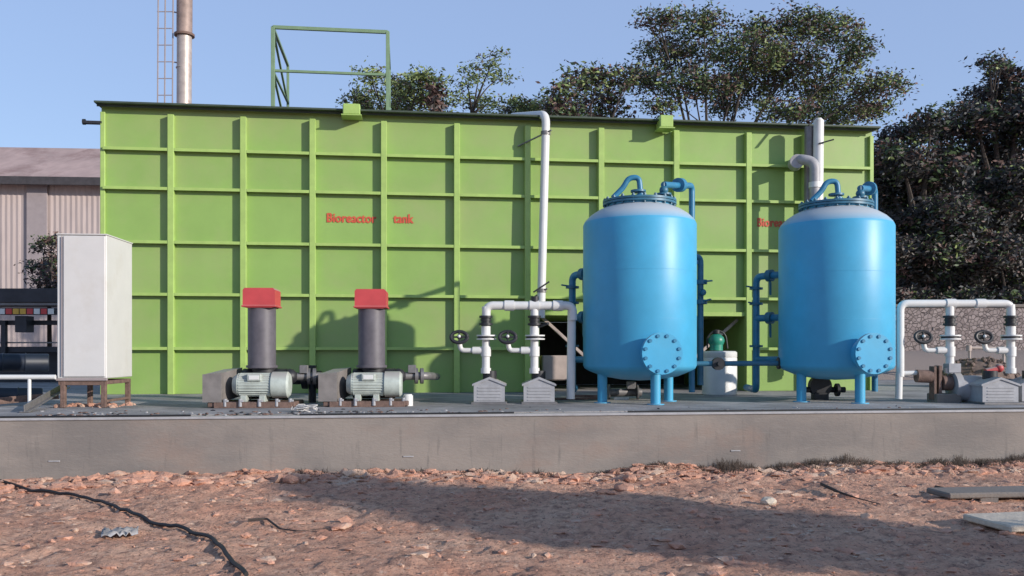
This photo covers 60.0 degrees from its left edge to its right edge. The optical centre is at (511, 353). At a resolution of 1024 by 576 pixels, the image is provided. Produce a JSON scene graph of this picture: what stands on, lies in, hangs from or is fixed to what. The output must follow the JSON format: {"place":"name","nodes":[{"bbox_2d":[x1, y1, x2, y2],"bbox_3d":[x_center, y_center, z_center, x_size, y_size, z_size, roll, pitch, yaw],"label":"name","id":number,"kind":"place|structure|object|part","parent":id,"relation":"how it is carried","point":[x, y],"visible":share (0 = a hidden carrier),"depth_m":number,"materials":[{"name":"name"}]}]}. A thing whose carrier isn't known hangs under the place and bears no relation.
{"place":"outdoors","nodes":[
{"label":"outdoors","id":0,"kind":"place"},
{"bbox_2d":[36,405,909,415],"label":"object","id":1,"kind":"structure","parent":0,"point":[205,414],"depth_m":9.56,"materials":[{"name":"stone"}]},
{"bbox_2d":[0,350,1023,575],"bbox_3d":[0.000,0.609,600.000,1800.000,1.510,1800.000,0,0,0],"label":"ground","id":2,"kind":"structure","parent":0,"point":[372,551],"depth_m":6.62,"materials":[{"name":"soil"}]},
{"bbox_2d":[14,231,61,346],"bbox_3d":[-10.976,-0.831,21.028,1.150,4.263,3.112,0,0,-20],"label":"shrub","id":3,"kind":"object","parent":2,"relation":"on","point":[49,278],"visible":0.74,"depth_m":20.27,"materials":[{"name":"green plant"}]},
{"bbox_2d":[0,147,99,346],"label":"industrial shed","id":4,"kind":"structure","parent":2,"relation":"on","point":[45,191],"depth_m":33.97,"materials":[{"name":"grey metal"}]},
{"bbox_2d":[101,526,138,536],"bbox_3d":[-2.801,1.270,6.341,0.243,0.053,0.202,0,0,-23],"label":"plastic sheet","id":5,"kind":"object","parent":2,"relation":"on","point":[125,531],"visible":1,"depth_m":6.31,"materials":[{"name":"white plastic"}]},
{"bbox_2d":[0,479,248,575],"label":"hose","id":6,"kind":"object","parent":2,"relation":"on","point":[241,568],"visible":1,"depth_m":6.76,"materials":[{"name":"black rubber"}]},
{"bbox_2d":[157,0,194,103],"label":"chimney","id":7,"kind":"object","parent":2,"relation":"on","point":[184,34],"visible":0.27,"depth_m":23.86,"materials":[{"name":"metal"}]},
{"bbox_2d":[248,517,327,530],"bbox_3d":[-1.721,1.293,6.664,0.740,0.038,0.188,0,0,31],"label":"twig","id":8,"kind":"object","parent":2,"relation":"on","point":[267,519],"visible":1,"depth_m":6.69,"materials":[{"name":"brown wood"}]},
{"bbox_2d":[283,475,298,483],"bbox_3d":[-2.160,1.237,8.646,0.189,0.091,0.128,0,0,42],"label":"stone","id":9,"kind":"object","parent":2,"relation":"on","point":[290,479],"visible":0.98,"depth_m":8.60,"materials":[{"name":"stone"}]},
{"bbox_2d":[330,522,351,529],"bbox_3d":[-1.289,1.308,6.693,0.122,0.048,0.204,0,0,9],"label":"stone","id":10,"kind":"object","parent":2,"relation":"on","point":[342,526],"visible":1,"depth_m":6.64,"materials":[{"name":"stone"}]},
{"bbox_2d":[335,56,462,111],"bbox_3d":[-3.162,-3.467,24.961,3.710,9.534,3.763,0,0,0],"label":"olive tree","id":11,"kind":"object","parent":2,"relation":"on","point":[404,91],"visible":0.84,"depth_m":24.55,"materials":[{"name":"green plant"}]},
{"bbox_2d":[418,76,448,111],"bbox_3d":[-2.032,-2.917,23.612,0.836,8.440,1.804,0,0,-10],"label":"brown shrub","id":12,"kind":"object","parent":2,"relation":"on","point":[435,103],"visible":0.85,"depth_m":23.62,"materials":[{"name":"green plant"}]},
{"bbox_2d":[445,45,523,113],"bbox_3d":[-0.914,-3.752,26.177,2.557,10.107,3.237,0,0,16],"label":"wispy tree","id":13,"kind":"object","parent":2,"relation":"on","point":[473,106],"visible":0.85,"depth_m":25.87,"materials":[{"name":"green plant"}]},
{"bbox_2d":[0,380,1023,479],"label":"concrete plinth","id":14,"kind":"structure","parent":2,"relation":"on","point":[581,436],"depth_m":9.58,"materials":[{"name":"grey concrete"}]},
{"bbox_2d":[0,353,48,371],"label":"plastic drum","id":15,"kind":"object","parent":14,"relation":"on","point":[25,362],"visible":1,"depth_m":12.67,"materials":[{"name":"plastic"}]},
{"bbox_2d":[0,375,55,402],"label":"ground pipe","id":16,"kind":"object","parent":14,"relation":"on","point":[28,377],"visible":0.77,"depth_m":10.34,"materials":[{"name":"white plastic"}]},
{"bbox_2d":[0,288,57,381],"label":"flatbed trailer","id":17,"kind":"object","parent":14,"relation":"on","point":[26,301],"visible":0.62,"depth_m":19.09,"materials":[{"name":"metal"}]},
{"bbox_2d":[0,394,58,403],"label":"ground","id":18,"kind":"structure","parent":14,"relation":"on","point":[13,399],"depth_m":10.91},
{"bbox_2d":[19,385,70,412],"bbox_3d":[-5.478,0.501,10.450,0.100,0.290,1.753,0,0,-13],"label":"steel channel","id":19,"kind":"object","parent":14,"relation":"on","point":[30,406],"visible":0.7,"depth_m":10.17,"materials":[{"name":"grey metal"}]},
{"bbox_2d":[53,402,135,407],"bbox_3d":[-5.075,0.633,10.776,0.786,0.078,0.595,0,0,0],"label":"rubble","id":20,"kind":"object","parent":14,"relation":"on","point":[109,404],"visible":0.78,"depth_m":10.73,"materials":[{"name":"stone"}]},
{"bbox_2d":[56,233,132,407],"bbox_3d":[-5.110,-0.382,10.888,0.585,2.053,0.883,0,0,-4],"label":"control cabinet","id":21,"kind":"object","parent":14,"relation":"on","point":[94,309],"visible":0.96,"depth_m":10.46,"materials":[{"name":"white metal"}]},
{"bbox_3d":[-5.043,-0.550,10.462,0.475,1.660,0.022,0,0,-4],"label":"door","id":22,"kind":"part","parent":21,"relation":"part of","materials":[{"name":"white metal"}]},
{"bbox_2d":[0,414,190,417],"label":"cable","id":23,"kind":"object","parent":14,"relation":"on","point":[94,416],"visible":1,"depth_m":8.96,"materials":[{"name":"black rubber"}]},
{"bbox_2d":[202,288,322,407],"bbox_3d":[-2.791,-0.070,11.627,1.175,1.440,2.854,0,0,20],"label":"air blower","id":24,"kind":"object","parent":14,"relation":"on","point":[264,379],"visible":0.87,"depth_m":10.72,"materials":[{"name":"metal"}]},
{"bbox_2d":[291,404,317,411],"bbox_3d":[-2.275,0.606,9.755,0.307,0.093,0.105,0,0,6],"label":"wire bundle","id":25,"kind":"object","parent":14,"relation":"on","point":[303,407],"visible":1,"depth_m":9.74,"materials":[{"name":"white plastic"}]},
{"bbox_2d":[287,365,345,402],"bbox_3d":[-2.591,0.405,11.600,1.056,0.490,0.240,0,0,0],"label":"air header","id":26,"kind":"object","parent":14,"relation":"on","point":[311,387],"visible":0.26,"depth_m":11.57,"materials":[{"name":"black metal"}]},
{"bbox_2d":[318,289,439,406],"bbox_3d":[-1.472,-0.070,11.827,1.175,1.440,2.854,0,0,20],"label":"air blower","id":27,"kind":"object","parent":14,"relation":"on","point":[374,378],"visible":0.99,"depth_m":10.93,"materials":[{"name":"metal"}]},
{"bbox_2d":[299,412,513,414],"bbox_3d":[-1.092,0.638,9.363,2.250,0.018,0.038,0,0,-8],"label":"cable","id":28,"kind":"object","parent":14,"relation":"on","point":[406,413],"visible":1,"depth_m":9.35,"materials":[{"name":"black rubber"}]},
{"bbox_2d":[403,394,412,405],"bbox_3d":[-1.278,0.578,10.900,0.124,0.145,0.124,0,0,0],"label":"white can","id":29,"kind":"object","parent":14,"relation":"on","point":[409,397],"visible":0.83,"depth_m":10.85,"materials":[{"name":"plastic"}]},
{"bbox_2d":[82,100,880,394],"bbox_3d":[-0.383,-1.653,16.192,13.111,4.606,3.765,0,0,-7],"label":"bioreactor tank","id":30,"kind":"object","parent":14,"relation":"on","point":[428,221],"visible":0.64,"depth_m":14.46,"materials":[{"name":"green metal"}]},
{"bbox_2d":[271,25,390,109],"bbox_3d":[-3.048,-4.583,15.292,1.889,1.372,1.902,0,0,-7],"label":"hoist frame","id":31,"kind":"object","parent":30,"relation":"on","point":[275,39],"visible":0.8,"depth_m":14.43,"materials":[{"name":"green paint"}]},
{"bbox_2d":[511,111,551,317],"bbox_3d":[0.187,-2.404,14.944,0.411,3.664,1.454,0,0,-24],"label":"riser pipe","id":32,"kind":"object","parent":30,"relation":"attached to","point":[545,134],"visible":0.89,"depth_m":14.39,"materials":[{"name":"white plastic"}]},
{"bbox_2d":[788,108,833,202],"bbox_3d":[4.889,-1.865,14.883,0.596,4.399,0.797,0,0,-36],"label":"riser pipe","id":33,"kind":"object","parent":30,"relation":"attached to","point":[811,159],"visible":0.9,"depth_m":14.80,"materials":[{"name":"white plastic"}]},
{"bbox_2d":[449,281,576,403],"bbox_3d":[0.018,-0.142,11.655,1.650,1.583,0.930,0,0,0],"label":"pump set","id":34,"kind":"object","parent":14,"relation":"on","point":[538,388],"visible":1,"depth_m":11.45,"materials":[{"name":"white plastic"}]},
{"bbox_2d":[555,395,596,399],"bbox_3d":[0.909,0.615,12.371,0.707,0.060,0.256,0,0,-14],"label":"steel bar","id":35,"kind":"object","parent":14,"relation":"on","point":[583,397],"visible":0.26,"depth_m":12.30,"materials":[{"name":"grey metal"}]},
{"bbox_2d":[607,382,641,399],"bbox_3d":[1.583,0.530,12.404,0.496,0.260,0.262,0,0,-6],"label":"pipe fitting","id":36,"kind":"object","parent":14,"relation":"on","point":[631,389],"visible":0.97,"depth_m":12.37,"materials":[{"name":"metal"}]},
{"bbox_2d":[561,175,712,404],"bbox_3d":[1.433,-0.865,11.996,2.213,3.030,2.242,0,0,26],"label":"pressure vessel","id":37,"kind":"object","parent":14,"relation":"on","point":[640,275],"visible":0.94,"depth_m":11.06,"materials":[{"name":"blue paint"}]},
{"bbox_2d":[702,330,736,395],"bbox_3d":[3.205,0.143,13.700,0.530,1.013,0.530,0,0,0],"label":"dosing drum","id":38,"kind":"object","parent":14,"relation":"on","point":[722,382],"visible":0.94,"depth_m":13.49,"materials":[{"name":"white plastic"}]},
{"bbox_2d":[743,179,895,403],"bbox_3d":[4.212,-0.865,12.254,1.894,3.030,2.566,0,0,13],"label":"pressure vessel","id":39,"kind":"object","parent":14,"relation":"on","point":[835,276],"visible":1,"depth_m":11.31,"materials":[{"name":"blue paint"}]},
{"bbox_2d":[697,357,780,369],"bbox_3d":[3.061,0.143,11.975,1.358,0.172,0.171,0,0,-2],"label":"connecting pipe","id":40,"kind":"object","parent":39,"relation":"attached to","point":[717,363],"visible":0.9,"depth_m":11.97,"materials":[{"name":"blue metal"}]},
{"bbox_2d":[806,378,845,399],"bbox_3d":[4.315,0.480,12.322,0.650,0.340,0.225,0,0,0],"label":"pump","id":41,"kind":"object","parent":14,"relation":"on","point":[819,389],"visible":0.84,"depth_m":12.30,"materials":[{"name":"black metal"}]},
{"bbox_2d":[628,407,1023,411],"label":"cable","id":42,"kind":"object","parent":14,"relation":"on","point":[820,409],"visible":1,"depth_m":9.95,"materials":[{"name":"black rubber"}]},
{"bbox_2d":[895,299,1023,404],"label":"pump set","id":43,"kind":"object","parent":14,"relation":"on","point":[988,386],"visible":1,"depth_m":11.64,"materials":[{"name":"white plastic"}]},
{"bbox_2d":[942,356,1020,378],"bbox_3d":[8.945,0.463,17.011,1.474,0.814,1.038,0,0,0],"label":"earth heap","id":44,"kind":"object","parent":14,"relation":"on","point":[975,366],"visible":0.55,"depth_m":16.69,"materials":[{"name":"brown soil"}]},
{"bbox_2d":[0,460,1023,575],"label":"soil clods","id":45,"kind":"object","parent":2,"relation":"on","point":[147,476],"visible":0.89,"depth_m":8.59,"materials":[{"name":"brown soil"}]},
{"bbox_2d":[490,87,605,116],"bbox_3d":[1.003,-3.071,25.102,1.972,8.745,4.233,0,0,40],"label":"hedge tree","id":46,"kind":"object","parent":2,"relation":"on","point":[515,104],"visible":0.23,"depth_m":23.94,"materials":[{"name":"green plant"}]},
{"bbox_2d":[519,55,646,117],"bbox_3d":[2.186,-3.140,22.882,2.721,8.883,4.086,0,0,23],"label":"bushy tree","id":47,"kind":"object","parent":2,"relation":"on","point":[558,105],"visible":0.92,"depth_m":22.74,"materials":[{"name":"green plant"}]},
{"bbox_2d":[613,482,633,491],"bbox_3d":[1.051,1.273,8.375,0.186,0.104,0.242,0,0,-18],"label":"stone","id":48,"kind":"object","parent":2,"relation":"on","point":[620,487],"visible":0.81,"depth_m":8.30,"materials":[{"name":"stone"}]},
{"bbox_2d":[623,474,636,481],"bbox_3d":[1.208,1.284,9.088,0.139,0.079,0.184,0,0,-13],"label":"stone","id":49,"kind":"object","parent":2,"relation":"on","point":[629,478],"visible":1,"depth_m":9.02,"materials":[{"name":"stone"}]},
{"bbox_2d":[284,453,1023,478],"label":"dry weeds","id":50,"kind":"object","parent":2,"relation":"on","point":[731,466],"visible":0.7,"depth_m":9.73,"materials":[{"name":"brown plant"}]},
{"bbox_2d":[760,497,776,504],"bbox_3d":[2.230,1.298,7.721,0.133,0.087,0.175,0,0,29],"label":"stone","id":51,"kind":"object","parent":2,"relation":"on","point":[768,501],"visible":0.9,"depth_m":7.66,"materials":[{"name":"white stone"}]},
{"bbox_2d":[616,0,922,125],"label":"broad tree","id":52,"kind":"object","parent":2,"relation":"on","point":[736,80],"visible":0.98,"depth_m":23.52,"materials":[{"name":"green plant"}]},
{"bbox_2d":[820,483,879,503],"bbox_3d":[3.007,1.257,7.964,0.067,0.070,0.851,0,0,-14],"label":"twig","id":53,"kind":"object","parent":2,"relation":"on","point":[831,488],"visible":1,"depth_m":8.03,"materials":[{"name":"brown wood"}]},
{"bbox_2d":[896,230,955,303],"bbox_3d":[12.577,-2.010,28.890,3.627,4.259,4.682,0,0,16],"label":"dark bush","id":54,"kind":"object","parent":2,"relation":"on","point":[903,277],"visible":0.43,"depth_m":27.96,"materials":[{"name":"green plant"}]},
{"bbox_2d":[873,101,1002,295],"bbox_3d":[13.435,-3.994,28.876,5.666,8.208,5.158,0,0,0],"label":"dark tree","id":55,"kind":"object","parent":2,"relation":"on","point":[901,169],"visible":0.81,"depth_m":28.10,"materials":[{"name":"green plant"}]},
{"bbox_2d":[879,143,1023,294],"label":"tree","id":56,"kind":"object","parent":2,"relation":"on","point":[880,209],"visible":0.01,"depth_m":34.69,"materials":[{"name":"green plant"}]},
{"bbox_2d":[904,228,1014,299],"bbox_3d":[14.462,-1.950,28.882,3.451,4.133,4.726,0,0,25],"label":"dark bush","id":57,"kind":"object","parent":2,"relation":"on","point":[961,283],"visible":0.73,"depth_m":27.85,"materials":[{"name":"green plant"}]},
{"bbox_2d":[896,304,1023,350],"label":"boundary wall","id":58,"kind":"structure","parent":2,"relation":"on","point":[970,321],"depth_m":27.00,"materials":[{"name":"stone"}]},
{"bbox_2d":[926,486,1023,501],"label":"broken cover","id":59,"kind":"object","parent":2,"relation":"on","point":[989,494],"visible":0.75,"depth_m":7.76,"materials":[{"name":"concrete"}]},
{"bbox_2d":[935,47,1023,292],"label":"dark tree","id":60,"kind":"object","parent":2,"relation":"on","point":[1003,175],"visible":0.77,"depth_m":29.34,"materials":[{"name":"green plant"}]},
{"bbox_2d":[966,345,1005,361],"bbox_3d":[11.229,0.300,21.000,0.948,0.973,0.120,0,0,0],"label":"pipe rail","id":61,"kind":"object","parent":2,"relation":"on","point":[969,348],"visible":0.41,"depth_m":20.97,"materials":[{"name":"white plastic"}]},
{"bbox_2d":[963,224,1023,303],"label":"dark bush","id":62,"kind":"object","parent":2,"relation":"on","point":[1008,253],"visible":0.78,"depth_m":27.84,"materials":[{"name":"green plant"}]},
{"bbox_2d":[963,511,1023,532],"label":"paving slab","id":63,"kind":"object","parent":2,"relation":"on","point":[1011,522],"depth_m":6.67,"materials":[{"name":"concrete"}]},
{"bbox_2d":[0,0,1023,158],"label":"sky","id":64,"kind":"structure","parent":0,"point":[58,57],"materials":[{"name":"blue"}]}
]}

